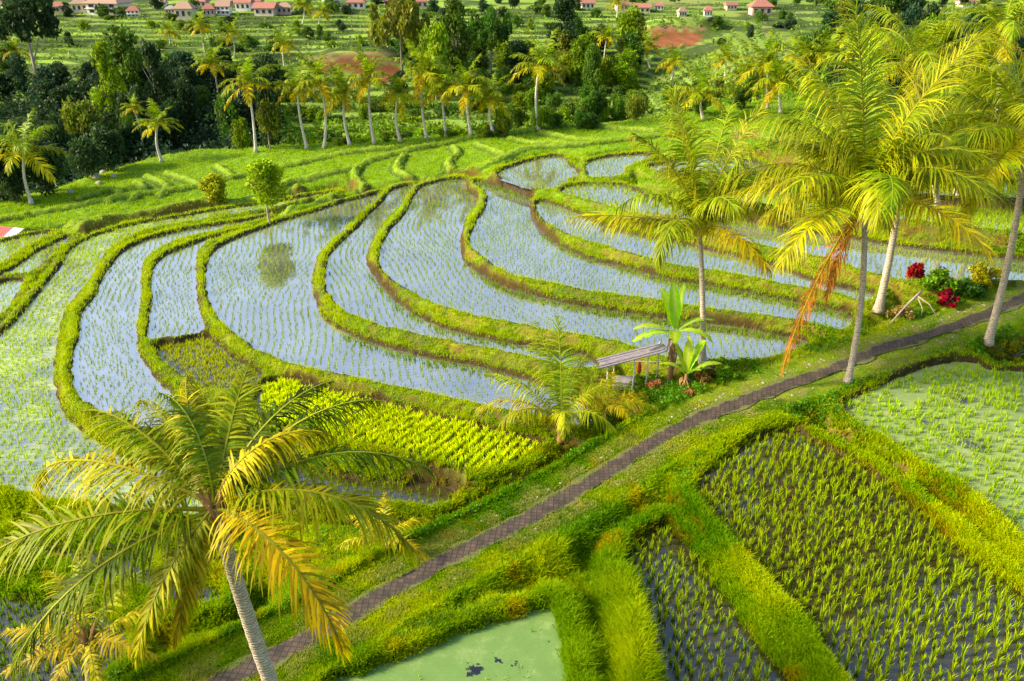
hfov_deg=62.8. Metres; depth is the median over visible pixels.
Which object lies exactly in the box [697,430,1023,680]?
water
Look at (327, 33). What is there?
bush
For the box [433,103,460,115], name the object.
bush
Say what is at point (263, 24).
bush
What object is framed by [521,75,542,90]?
bush
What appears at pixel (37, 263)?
water
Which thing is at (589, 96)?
bush
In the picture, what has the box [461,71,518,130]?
coconut palm
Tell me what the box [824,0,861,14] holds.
tall tree
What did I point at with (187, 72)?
tall tree
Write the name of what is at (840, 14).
coconut palm
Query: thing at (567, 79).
bush
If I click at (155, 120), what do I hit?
coconut palm
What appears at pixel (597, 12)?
leafy tree
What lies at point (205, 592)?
water
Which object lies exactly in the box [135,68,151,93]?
tall tree
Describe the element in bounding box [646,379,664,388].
husk heap
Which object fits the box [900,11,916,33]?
leafy tree
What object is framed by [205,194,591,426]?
water
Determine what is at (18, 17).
spreading tree
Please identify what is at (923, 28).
leafy tree
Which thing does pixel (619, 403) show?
shrub
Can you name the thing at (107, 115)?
leafy tree
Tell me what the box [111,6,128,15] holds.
spreading tree
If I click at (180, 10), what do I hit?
house
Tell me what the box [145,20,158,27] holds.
leafy tree
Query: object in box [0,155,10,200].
leafy tree
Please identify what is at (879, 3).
leafy tree
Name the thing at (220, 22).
tall tree
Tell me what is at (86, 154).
leafy tree
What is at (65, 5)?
tall tree
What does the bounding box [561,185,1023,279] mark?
water
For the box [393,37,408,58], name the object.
tall tree
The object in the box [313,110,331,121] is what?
leafy tree
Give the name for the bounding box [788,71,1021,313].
coconut palm
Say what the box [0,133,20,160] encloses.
tall tree
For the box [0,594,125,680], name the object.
water
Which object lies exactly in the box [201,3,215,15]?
house
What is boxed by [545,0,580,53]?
tall tree
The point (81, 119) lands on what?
leafy tree
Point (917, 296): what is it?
fallen branch
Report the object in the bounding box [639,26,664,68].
coconut palm
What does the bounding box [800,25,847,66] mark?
coconut palm
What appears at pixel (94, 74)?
tall tree
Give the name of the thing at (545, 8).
tall tree
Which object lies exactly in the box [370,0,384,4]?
tall tree
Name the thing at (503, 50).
tall tree
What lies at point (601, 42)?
leafy tree
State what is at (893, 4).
tall tree
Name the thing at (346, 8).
tall tree
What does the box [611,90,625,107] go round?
bush
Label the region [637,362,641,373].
red cloth
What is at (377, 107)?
bush
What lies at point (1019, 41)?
leafy tree
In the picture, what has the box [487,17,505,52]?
leafy tree
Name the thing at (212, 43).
bush
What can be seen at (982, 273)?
shrub
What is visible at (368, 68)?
coconut palm
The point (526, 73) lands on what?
bush
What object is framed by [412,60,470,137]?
coconut palm
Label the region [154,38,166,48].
bush
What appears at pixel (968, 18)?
leafy tree
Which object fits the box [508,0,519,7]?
spreading tree
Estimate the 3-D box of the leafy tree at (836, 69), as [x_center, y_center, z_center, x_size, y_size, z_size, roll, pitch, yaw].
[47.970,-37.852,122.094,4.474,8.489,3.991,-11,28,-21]
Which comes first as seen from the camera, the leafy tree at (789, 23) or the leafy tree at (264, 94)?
the leafy tree at (264, 94)
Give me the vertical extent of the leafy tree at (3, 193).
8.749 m
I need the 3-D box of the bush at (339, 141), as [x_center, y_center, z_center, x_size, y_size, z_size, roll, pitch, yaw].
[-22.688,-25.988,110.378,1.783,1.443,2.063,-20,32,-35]
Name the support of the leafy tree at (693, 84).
on the ground at (694, 36)
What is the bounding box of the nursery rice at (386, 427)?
[259,376,538,468]
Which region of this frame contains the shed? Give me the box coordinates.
[0,226,23,236]
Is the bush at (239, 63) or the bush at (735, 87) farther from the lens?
the bush at (239, 63)
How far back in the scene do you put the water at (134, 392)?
58.62 m
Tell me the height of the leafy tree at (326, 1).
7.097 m
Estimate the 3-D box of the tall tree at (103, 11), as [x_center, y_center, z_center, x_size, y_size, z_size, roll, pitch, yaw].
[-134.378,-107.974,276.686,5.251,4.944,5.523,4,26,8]
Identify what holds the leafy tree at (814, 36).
on the ground at (694, 36)
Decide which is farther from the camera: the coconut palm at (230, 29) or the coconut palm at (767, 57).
the coconut palm at (230, 29)
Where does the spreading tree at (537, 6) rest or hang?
on the ground at (694, 36)
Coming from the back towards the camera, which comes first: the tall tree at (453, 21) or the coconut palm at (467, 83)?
the tall tree at (453, 21)
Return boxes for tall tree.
[0,42,27,81]
[0,117,21,151]
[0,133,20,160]
[4,53,31,94]
[17,132,34,177]
[31,79,65,115]
[33,108,50,136]
[43,84,69,122]
[46,60,72,82]
[54,64,70,85]
[55,131,76,176]
[59,2,74,16]
[61,83,82,103]
[63,31,73,42]
[66,82,86,99]
[70,133,98,174]
[73,61,95,100]
[86,68,102,84]
[87,40,127,115]
[92,78,107,106]
[95,5,110,16]
[95,128,122,170]
[102,24,155,95]
[112,91,123,116]
[126,84,151,136]
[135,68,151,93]
[137,38,174,131]
[158,112,178,144]
[165,85,177,100]
[171,50,207,82]
[171,77,204,102]
[174,19,185,29]
[175,65,208,90]
[177,61,204,78]
[186,21,198,31]
[192,60,224,100]
[195,84,213,117]
[212,46,240,89]
[215,19,226,31]
[233,84,259,145]
[252,90,281,144]
[289,20,303,34]
[300,26,314,39]
[340,4,351,13]
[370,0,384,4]
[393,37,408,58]
[404,30,424,67]
[424,0,439,11]
[439,0,474,81]
[464,38,489,71]
[477,0,490,12]
[493,42,510,70]
[496,66,515,97]
[504,38,526,84]
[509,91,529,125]
[518,39,535,80]
[518,42,534,76]
[527,18,533,29]
[527,47,557,80]
[531,1,541,12]
[537,0,545,4]
[540,4,551,16]
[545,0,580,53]
[570,34,589,73]
[573,0,581,10]
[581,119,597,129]
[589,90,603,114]
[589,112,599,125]
[596,84,608,107]
[612,47,642,92]
[617,33,644,66]
[620,49,643,73]
[638,91,650,113]
[691,93,711,114]
[727,66,741,90]
[745,73,753,102]
[784,11,793,24]
[792,0,801,3]
[820,10,843,32]
[822,52,839,84]
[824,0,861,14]
[832,21,847,54]
[839,15,867,64]
[850,50,862,71]
[852,53,888,79]
[866,0,875,7]
[872,90,899,116]
[880,0,903,30]
[895,55,915,96]
[936,13,950,48]
[938,24,965,63]
[971,101,993,138]
[983,79,1009,119]
[985,3,1006,29]
[1003,61,1023,116]
[1007,0,1023,23]
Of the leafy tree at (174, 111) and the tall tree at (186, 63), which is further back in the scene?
the tall tree at (186, 63)
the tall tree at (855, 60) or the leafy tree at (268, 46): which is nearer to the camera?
the tall tree at (855, 60)
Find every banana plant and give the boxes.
[632,282,716,382]
[659,336,721,386]
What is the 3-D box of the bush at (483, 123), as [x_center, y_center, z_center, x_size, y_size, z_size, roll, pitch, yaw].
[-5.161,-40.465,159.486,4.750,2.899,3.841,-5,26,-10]
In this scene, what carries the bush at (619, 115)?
on the ground at (694, 36)
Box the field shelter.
[596,342,680,393]
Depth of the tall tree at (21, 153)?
128.44 m
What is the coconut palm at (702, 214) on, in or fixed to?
on the ground at (694, 36)
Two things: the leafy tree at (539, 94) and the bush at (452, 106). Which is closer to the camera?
the bush at (452, 106)
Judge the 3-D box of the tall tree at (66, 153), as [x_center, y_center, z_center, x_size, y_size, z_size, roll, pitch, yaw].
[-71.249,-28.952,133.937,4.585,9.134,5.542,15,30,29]
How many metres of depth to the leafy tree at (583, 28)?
215.44 m
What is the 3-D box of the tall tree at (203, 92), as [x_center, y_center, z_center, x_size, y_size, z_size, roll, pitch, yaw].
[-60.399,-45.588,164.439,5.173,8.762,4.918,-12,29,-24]
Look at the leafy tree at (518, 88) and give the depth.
184.42 m
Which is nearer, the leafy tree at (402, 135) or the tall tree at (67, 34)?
the leafy tree at (402, 135)
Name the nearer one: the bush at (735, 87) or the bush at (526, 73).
the bush at (735, 87)
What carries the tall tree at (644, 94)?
on the ground at (694, 36)
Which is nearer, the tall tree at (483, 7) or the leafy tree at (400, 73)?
the leafy tree at (400, 73)
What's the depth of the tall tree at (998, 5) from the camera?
197.97 m
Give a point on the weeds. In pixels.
(668, 394)
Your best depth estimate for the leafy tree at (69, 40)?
233.76 m
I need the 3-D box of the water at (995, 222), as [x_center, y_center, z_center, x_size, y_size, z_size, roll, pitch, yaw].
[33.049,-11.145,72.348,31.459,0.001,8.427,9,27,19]
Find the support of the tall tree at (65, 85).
on the ground at (694, 36)
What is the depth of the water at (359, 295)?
65.26 m
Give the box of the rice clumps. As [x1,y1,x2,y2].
[0,426,1023,680]
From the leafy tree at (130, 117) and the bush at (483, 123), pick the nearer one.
the leafy tree at (130, 117)
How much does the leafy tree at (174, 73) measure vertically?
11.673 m
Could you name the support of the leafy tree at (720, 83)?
on the ground at (694, 36)
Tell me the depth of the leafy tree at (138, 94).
142.98 m
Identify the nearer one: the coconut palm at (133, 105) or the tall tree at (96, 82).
the coconut palm at (133, 105)
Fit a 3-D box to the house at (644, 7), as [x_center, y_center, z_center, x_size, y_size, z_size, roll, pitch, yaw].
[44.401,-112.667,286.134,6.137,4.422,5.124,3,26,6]
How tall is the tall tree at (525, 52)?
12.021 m
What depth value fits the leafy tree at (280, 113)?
155.96 m
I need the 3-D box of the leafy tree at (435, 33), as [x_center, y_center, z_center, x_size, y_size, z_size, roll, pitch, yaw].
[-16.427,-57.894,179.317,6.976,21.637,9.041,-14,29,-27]
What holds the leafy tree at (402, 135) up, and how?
on the ground at (694, 36)
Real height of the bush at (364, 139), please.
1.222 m
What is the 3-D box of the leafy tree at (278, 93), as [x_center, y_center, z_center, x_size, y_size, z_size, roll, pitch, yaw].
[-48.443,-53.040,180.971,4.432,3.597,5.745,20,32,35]
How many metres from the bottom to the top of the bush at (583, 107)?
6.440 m
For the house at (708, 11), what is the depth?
243.96 m
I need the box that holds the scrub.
[0,0,989,143]
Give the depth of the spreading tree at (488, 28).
197.09 m
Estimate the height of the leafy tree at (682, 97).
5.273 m
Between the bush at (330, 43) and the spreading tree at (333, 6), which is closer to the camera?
the bush at (330, 43)
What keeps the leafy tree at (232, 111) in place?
on the ground at (694, 36)
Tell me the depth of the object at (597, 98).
164.40 m
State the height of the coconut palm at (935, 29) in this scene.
16.978 m
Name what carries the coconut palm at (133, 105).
on the ground at (694, 36)
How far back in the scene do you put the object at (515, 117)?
160.44 m
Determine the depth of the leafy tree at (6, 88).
174.71 m
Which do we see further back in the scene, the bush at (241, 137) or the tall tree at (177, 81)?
the tall tree at (177, 81)
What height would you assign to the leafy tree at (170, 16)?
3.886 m
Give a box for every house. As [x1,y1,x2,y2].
[53,1,70,13]
[69,0,86,12]
[80,0,135,14]
[125,6,140,16]
[150,0,167,8]
[164,5,174,13]
[172,1,197,19]
[196,0,210,6]
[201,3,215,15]
[214,0,232,15]
[233,0,254,10]
[251,2,278,15]
[277,2,292,14]
[345,0,367,8]
[416,0,427,7]
[580,0,595,7]
[615,0,629,10]
[633,3,651,12]
[654,2,664,9]
[676,7,687,16]
[703,6,713,16]
[723,1,738,10]
[746,0,774,14]
[955,0,979,6]
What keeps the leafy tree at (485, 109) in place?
on the ground at (694, 36)
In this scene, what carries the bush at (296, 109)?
on the ground at (694, 36)
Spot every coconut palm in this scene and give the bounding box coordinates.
[0,34,33,60]
[0,108,69,204]
[0,359,440,680]
[0,542,184,680]
[120,92,146,157]
[133,98,182,161]
[153,16,186,42]
[182,9,216,56]
[191,39,235,96]
[212,16,248,57]
[218,53,277,152]
[265,22,302,67]
[269,56,326,148]
[289,0,315,24]
[291,45,350,147]
[309,0,335,23]
[316,61,372,145]
[334,492,433,561]
[340,44,395,143]
[363,4,383,33]
[374,70,419,141]
[391,37,450,138]
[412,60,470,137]
[438,53,497,134]
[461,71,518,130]
[475,311,630,443]
[507,27,571,130]
[552,48,574,79]
[564,82,793,363]
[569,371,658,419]
[591,19,623,57]
[606,0,630,16]
[607,38,645,64]
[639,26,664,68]
[655,42,692,79]
[668,62,735,119]
[704,36,749,75]
[707,0,1018,384]
[720,49,772,99]
[733,28,799,108]
[744,49,808,112]
[772,28,826,79]
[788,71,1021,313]
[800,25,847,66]
[803,4,1018,216]
[831,13,872,47]
[837,17,900,68]
[890,49,1023,346]
[902,60,1023,197]
[905,0,1023,171]
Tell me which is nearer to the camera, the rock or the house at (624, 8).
the rock
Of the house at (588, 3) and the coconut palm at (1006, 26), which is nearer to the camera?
the coconut palm at (1006, 26)
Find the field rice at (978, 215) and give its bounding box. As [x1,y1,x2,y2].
[0,167,1023,679]
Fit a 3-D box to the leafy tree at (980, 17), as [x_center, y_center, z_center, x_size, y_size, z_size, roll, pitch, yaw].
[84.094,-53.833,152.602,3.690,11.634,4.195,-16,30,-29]
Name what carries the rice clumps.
on the water at (40, 671)
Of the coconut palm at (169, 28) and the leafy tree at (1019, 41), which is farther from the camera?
the coconut palm at (169, 28)
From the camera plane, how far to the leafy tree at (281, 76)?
178.67 m
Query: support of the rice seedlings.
in the water at (134, 392)
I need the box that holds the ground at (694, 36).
[0,0,1023,680]
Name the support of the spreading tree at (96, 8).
on the ground at (694, 36)
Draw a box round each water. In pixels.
[0,196,313,512]
[0,234,47,260]
[0,237,69,275]
[0,280,22,311]
[0,540,222,600]
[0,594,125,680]
[70,219,257,426]
[147,234,225,338]
[155,337,260,388]
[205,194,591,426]
[257,381,541,468]
[257,458,456,505]
[324,186,594,367]
[332,608,567,680]
[379,179,806,359]
[470,182,852,328]
[498,156,578,189]
[536,202,874,298]
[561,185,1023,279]
[587,154,649,176]
[626,523,786,680]
[649,157,767,174]
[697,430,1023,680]
[728,192,1023,231]
[787,171,1023,198]
[843,362,1023,534]
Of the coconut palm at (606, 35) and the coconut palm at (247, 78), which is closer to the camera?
the coconut palm at (247, 78)
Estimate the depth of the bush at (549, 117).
111.22 m
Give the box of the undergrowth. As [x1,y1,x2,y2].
[0,40,1023,194]
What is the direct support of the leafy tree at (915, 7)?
on the ground at (694, 36)
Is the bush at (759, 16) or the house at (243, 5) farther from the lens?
the house at (243, 5)
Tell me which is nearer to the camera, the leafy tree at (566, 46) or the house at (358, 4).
the leafy tree at (566, 46)
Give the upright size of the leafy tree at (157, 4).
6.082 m
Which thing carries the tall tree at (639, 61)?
on the ground at (694, 36)
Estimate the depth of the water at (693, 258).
68.77 m
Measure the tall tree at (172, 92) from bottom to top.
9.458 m
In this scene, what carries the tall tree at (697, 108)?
on the ground at (694, 36)
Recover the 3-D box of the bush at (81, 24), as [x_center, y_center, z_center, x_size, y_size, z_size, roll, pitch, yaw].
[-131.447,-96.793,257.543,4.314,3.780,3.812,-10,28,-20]
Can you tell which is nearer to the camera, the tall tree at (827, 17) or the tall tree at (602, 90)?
the tall tree at (602, 90)
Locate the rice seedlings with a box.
[76,154,1023,425]
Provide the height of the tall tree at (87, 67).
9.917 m
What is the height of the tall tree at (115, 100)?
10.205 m
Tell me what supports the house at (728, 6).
on the ground at (694, 36)
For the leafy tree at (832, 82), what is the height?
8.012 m
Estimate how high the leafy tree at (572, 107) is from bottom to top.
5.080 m
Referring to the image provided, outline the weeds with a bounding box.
[106,228,1023,680]
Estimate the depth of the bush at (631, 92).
180.52 m
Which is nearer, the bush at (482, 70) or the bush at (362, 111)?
the bush at (362, 111)
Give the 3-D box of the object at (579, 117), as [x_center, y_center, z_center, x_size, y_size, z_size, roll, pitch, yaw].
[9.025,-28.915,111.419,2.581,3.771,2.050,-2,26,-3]
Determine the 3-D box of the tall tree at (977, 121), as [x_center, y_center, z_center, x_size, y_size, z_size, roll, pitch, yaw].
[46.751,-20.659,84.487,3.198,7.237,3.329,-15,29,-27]
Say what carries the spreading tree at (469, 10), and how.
on the ground at (694, 36)
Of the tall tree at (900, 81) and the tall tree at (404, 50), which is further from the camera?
the tall tree at (404, 50)
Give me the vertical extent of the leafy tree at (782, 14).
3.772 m
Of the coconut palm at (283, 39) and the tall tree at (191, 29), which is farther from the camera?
the tall tree at (191, 29)
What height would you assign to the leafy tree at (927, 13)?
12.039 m
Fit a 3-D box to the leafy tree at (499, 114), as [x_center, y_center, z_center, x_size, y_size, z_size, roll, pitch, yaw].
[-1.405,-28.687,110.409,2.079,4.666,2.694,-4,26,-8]
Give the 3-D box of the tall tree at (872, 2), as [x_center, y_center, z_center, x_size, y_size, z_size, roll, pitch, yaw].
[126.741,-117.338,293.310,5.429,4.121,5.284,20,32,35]
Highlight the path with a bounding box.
[204,293,1023,680]
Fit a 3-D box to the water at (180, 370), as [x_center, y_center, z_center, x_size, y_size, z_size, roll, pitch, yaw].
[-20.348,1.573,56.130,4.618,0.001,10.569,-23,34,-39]
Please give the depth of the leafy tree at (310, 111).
165.50 m
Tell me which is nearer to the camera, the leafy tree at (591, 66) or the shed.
the shed
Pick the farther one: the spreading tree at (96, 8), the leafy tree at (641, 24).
the spreading tree at (96, 8)
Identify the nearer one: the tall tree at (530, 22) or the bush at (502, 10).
the tall tree at (530, 22)
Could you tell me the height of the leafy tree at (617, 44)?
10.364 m
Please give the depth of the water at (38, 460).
52.43 m
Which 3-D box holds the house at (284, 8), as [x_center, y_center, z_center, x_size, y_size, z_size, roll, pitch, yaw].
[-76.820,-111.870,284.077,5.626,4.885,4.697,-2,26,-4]
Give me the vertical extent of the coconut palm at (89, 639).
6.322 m
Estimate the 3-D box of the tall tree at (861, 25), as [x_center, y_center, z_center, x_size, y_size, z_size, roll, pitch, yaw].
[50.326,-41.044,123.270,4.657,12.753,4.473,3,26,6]
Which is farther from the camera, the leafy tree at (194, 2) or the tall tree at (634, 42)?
the leafy tree at (194, 2)
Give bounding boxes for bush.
[76,19,91,28]
[103,15,110,19]
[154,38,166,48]
[196,172,228,204]
[208,36,215,46]
[233,61,246,69]
[240,34,260,47]
[258,22,273,28]
[265,35,281,45]
[280,107,295,115]
[291,104,305,116]
[312,118,323,125]
[316,93,338,102]
[321,35,334,40]
[322,31,330,36]
[323,131,340,141]
[325,40,336,47]
[331,98,348,108]
[352,136,371,142]
[355,95,383,102]
[357,34,364,45]
[357,105,368,119]
[363,99,385,112]
[381,131,390,141]
[397,114,421,122]
[400,129,414,136]
[403,127,416,137]
[404,99,434,108]
[404,108,426,117]
[418,122,436,135]
[425,11,436,17]
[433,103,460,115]
[447,124,473,134]
[468,94,480,112]
[473,120,493,128]
[475,66,486,87]
[494,112,514,134]
[495,6,508,16]
[511,13,523,26]
[521,71,531,90]
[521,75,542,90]
[531,105,546,129]
[541,102,555,129]
[545,90,564,109]
[556,68,575,83]
[557,106,570,122]
[574,95,596,114]
[575,112,595,123]
[578,83,594,102]
[583,91,595,111]
[607,95,626,120]
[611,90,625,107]
[611,95,624,120]
[625,89,643,100]
[625,90,648,120]
[661,81,674,109]
[708,85,723,105]
[730,80,746,99]
[754,9,768,21]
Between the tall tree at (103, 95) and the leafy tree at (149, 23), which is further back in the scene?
the leafy tree at (149, 23)
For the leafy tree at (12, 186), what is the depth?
91.39 m
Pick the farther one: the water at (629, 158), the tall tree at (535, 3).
the tall tree at (535, 3)
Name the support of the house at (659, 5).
on the ground at (694, 36)
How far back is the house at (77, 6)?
287.49 m
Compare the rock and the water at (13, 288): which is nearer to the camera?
the water at (13, 288)
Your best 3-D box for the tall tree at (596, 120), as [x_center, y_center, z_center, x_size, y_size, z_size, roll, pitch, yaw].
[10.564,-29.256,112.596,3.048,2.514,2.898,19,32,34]
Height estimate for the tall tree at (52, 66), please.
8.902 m
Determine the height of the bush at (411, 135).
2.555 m
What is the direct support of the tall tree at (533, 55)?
on the ground at (694, 36)
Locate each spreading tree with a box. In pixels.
[0,0,61,73]
[94,3,101,11]
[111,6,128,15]
[294,5,310,15]
[323,1,339,16]
[368,0,429,69]
[465,8,474,13]
[467,4,512,74]
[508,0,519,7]
[527,4,550,12]
[767,0,776,6]
[814,0,826,7]
[927,1,938,8]
[960,0,968,6]
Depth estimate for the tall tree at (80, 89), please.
169.65 m
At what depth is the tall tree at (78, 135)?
133.59 m
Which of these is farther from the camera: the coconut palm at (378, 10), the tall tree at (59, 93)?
the coconut palm at (378, 10)
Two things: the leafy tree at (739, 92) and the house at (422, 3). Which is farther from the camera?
the house at (422, 3)
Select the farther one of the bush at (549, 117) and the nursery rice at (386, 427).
the bush at (549, 117)
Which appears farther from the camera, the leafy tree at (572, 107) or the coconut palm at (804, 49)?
the leafy tree at (572, 107)
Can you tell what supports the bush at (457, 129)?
on the ground at (694, 36)
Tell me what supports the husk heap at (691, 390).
on the ground at (694, 36)
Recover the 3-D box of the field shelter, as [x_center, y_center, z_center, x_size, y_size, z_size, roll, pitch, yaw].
[7.980,1.530,51.383,5.662,3.013,2.476,0,26,0]
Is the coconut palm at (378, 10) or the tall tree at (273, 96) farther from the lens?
the coconut palm at (378, 10)
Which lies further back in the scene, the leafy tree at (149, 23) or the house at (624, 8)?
the house at (624, 8)
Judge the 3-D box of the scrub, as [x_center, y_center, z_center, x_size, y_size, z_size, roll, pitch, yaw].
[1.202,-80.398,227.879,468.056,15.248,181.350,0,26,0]
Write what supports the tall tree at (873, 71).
on the ground at (694, 36)
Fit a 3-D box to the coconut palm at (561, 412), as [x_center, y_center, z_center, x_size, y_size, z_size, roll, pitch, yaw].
[2.654,2.570,46.506,8.038,6.639,7.423,-14,29,-27]
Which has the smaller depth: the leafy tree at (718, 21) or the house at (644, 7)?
the leafy tree at (718, 21)
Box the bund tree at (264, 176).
[242,158,287,223]
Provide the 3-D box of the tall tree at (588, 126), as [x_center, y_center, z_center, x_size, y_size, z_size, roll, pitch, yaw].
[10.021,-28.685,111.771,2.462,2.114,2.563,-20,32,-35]
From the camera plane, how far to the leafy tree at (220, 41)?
231.88 m
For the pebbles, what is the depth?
48.70 m
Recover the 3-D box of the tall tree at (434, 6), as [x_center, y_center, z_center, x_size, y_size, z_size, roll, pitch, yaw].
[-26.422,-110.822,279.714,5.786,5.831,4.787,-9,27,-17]
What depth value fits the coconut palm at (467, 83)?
106.16 m
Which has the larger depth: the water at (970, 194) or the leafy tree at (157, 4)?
the leafy tree at (157, 4)
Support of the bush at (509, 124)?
on the ground at (694, 36)
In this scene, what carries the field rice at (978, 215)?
in the water at (13, 288)
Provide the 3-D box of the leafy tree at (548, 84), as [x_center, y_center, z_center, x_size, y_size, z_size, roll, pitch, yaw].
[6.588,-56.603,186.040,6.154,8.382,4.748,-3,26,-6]
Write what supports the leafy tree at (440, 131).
on the ground at (694, 36)
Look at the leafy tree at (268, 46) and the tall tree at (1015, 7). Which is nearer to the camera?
the tall tree at (1015, 7)
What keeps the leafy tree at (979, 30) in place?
on the ground at (694, 36)
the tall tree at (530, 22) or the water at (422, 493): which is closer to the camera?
the water at (422, 493)
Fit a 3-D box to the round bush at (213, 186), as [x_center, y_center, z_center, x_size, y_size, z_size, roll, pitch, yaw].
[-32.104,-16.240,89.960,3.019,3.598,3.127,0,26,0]
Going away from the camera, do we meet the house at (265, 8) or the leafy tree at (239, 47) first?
the leafy tree at (239, 47)
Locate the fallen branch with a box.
[889,290,937,323]
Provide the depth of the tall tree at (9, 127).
129.55 m
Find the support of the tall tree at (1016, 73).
on the ground at (694, 36)
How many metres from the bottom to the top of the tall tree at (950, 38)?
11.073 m
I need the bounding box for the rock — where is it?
[92,173,100,177]
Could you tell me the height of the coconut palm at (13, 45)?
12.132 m
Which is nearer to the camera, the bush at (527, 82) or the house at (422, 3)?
the bush at (527, 82)
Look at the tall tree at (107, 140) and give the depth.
103.06 m
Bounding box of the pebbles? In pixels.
[195,293,1016,670]
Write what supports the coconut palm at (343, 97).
on the ground at (694, 36)
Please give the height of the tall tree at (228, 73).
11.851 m
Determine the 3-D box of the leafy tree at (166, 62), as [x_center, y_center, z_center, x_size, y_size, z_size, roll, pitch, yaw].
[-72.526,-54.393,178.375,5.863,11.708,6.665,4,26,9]
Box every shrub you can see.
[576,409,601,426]
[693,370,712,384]
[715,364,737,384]
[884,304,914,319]
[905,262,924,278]
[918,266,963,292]
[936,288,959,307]
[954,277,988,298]
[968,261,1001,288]
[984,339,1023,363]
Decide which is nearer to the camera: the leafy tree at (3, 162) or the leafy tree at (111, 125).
the leafy tree at (3, 162)
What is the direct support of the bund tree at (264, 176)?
on the ground at (694, 36)
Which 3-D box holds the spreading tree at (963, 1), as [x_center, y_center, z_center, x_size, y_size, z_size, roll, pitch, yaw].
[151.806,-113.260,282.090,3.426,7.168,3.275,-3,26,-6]
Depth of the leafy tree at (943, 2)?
285.71 m
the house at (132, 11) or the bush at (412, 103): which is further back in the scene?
the house at (132, 11)
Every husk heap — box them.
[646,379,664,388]
[678,386,696,395]
[702,365,715,371]
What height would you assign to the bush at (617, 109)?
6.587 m
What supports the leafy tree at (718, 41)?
on the ground at (694, 36)
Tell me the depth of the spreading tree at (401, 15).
187.50 m
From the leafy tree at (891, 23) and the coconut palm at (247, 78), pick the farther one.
the leafy tree at (891, 23)
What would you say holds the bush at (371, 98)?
on the ground at (694, 36)
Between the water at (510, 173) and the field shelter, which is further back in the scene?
the water at (510, 173)
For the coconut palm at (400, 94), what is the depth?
107.57 m
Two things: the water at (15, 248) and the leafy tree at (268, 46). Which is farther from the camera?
the leafy tree at (268, 46)
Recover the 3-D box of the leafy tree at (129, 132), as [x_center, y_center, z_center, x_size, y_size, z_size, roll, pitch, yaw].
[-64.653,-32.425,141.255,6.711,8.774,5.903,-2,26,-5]
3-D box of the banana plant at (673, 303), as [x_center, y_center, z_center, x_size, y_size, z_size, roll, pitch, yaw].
[9.808,-0.193,51.054,4.878,6.354,3.231,8,27,16]
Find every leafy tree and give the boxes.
[0,72,21,102]
[0,121,23,151]
[0,145,21,200]
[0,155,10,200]
[0,166,24,202]
[17,140,70,195]
[25,64,60,102]
[36,121,61,142]
[42,110,72,178]
[59,95,103,138]
[65,135,108,177]
[66,38,73,46]
[90,122,124,171]
[98,109,118,126]
[101,120,127,160]
[113,91,149,126]
[115,107,158,153]
[116,123,150,161]
[123,82,154,139]
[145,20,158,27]
[148,0,164,8]
[158,57,174,81]
[158,98,187,143]
[163,12,177,20]
[166,65,181,79]
[173,79,201,138]
[178,85,205,128]
[188,0,199,8]
[214,85,234,135]
[215,38,232,45]
[217,95,242,144]
[223,16,235,24]
[228,44,243,51]
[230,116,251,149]
[236,35,251,46]
[241,75,282,108]
[248,51,287,94]
[251,68,284,91]
[253,83,279,147]
[255,97,281,148]
[263,43,280,50]
[272,99,286,128]
[276,86,298,101]
[281,116,291,126]
[301,104,319,120]
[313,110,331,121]
[316,24,324,36]
[323,0,341,6]
[328,114,342,121]
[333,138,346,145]
[335,19,345,30]
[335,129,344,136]
[384,99,404,112]
[389,69,408,93]
[397,133,408,138]
[416,16,452,100]
[437,128,452,137]
[438,7,445,14]
[451,130,458,135]
[474,128,488,136]
[478,95,497,111]
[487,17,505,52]
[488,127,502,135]
[494,107,508,129]
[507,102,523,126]
[512,83,528,95]
[523,88,539,111]
[529,69,554,93]
[533,87,545,103]
[552,112,567,127]
[554,30,575,69]
[556,102,577,119]
[567,30,599,82]
[570,11,582,39]
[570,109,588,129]
[577,20,593,35]
[582,41,602,86]
[586,78,598,90]
[591,8,601,17]
[592,22,612,53]
[597,54,612,90]
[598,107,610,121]
[606,52,623,83]
[610,64,620,87]
[610,85,626,100]
[613,31,633,54]
[615,4,642,43]
[632,14,648,49]
[635,0,647,2]
[674,82,689,96]
[677,88,684,102]
[679,84,694,111]
[682,80,698,98]
[706,16,714,23]
[708,15,723,29]
[712,77,727,97]
[716,38,725,44]
[728,87,748,109]
[746,24,754,37]
[751,69,763,98]
[772,22,784,27]
[778,10,787,18]
[783,19,797,29]
[798,23,837,74]
[819,74,853,120]
[825,50,854,83]
[832,0,858,27]
[853,0,869,16]
[866,12,885,42]
[874,0,900,12]
[879,11,906,69]
[882,74,897,93]
[900,0,924,21]
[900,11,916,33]
[907,12,938,60]
[908,5,942,28]
[938,0,947,9]
[943,27,997,64]
[959,7,981,37]
[963,14,989,40]
[994,32,1023,68]
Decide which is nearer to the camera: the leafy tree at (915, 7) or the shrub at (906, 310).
the shrub at (906, 310)
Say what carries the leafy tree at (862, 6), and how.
on the ground at (694, 36)
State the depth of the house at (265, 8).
279.12 m
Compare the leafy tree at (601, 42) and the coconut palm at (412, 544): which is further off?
the leafy tree at (601, 42)

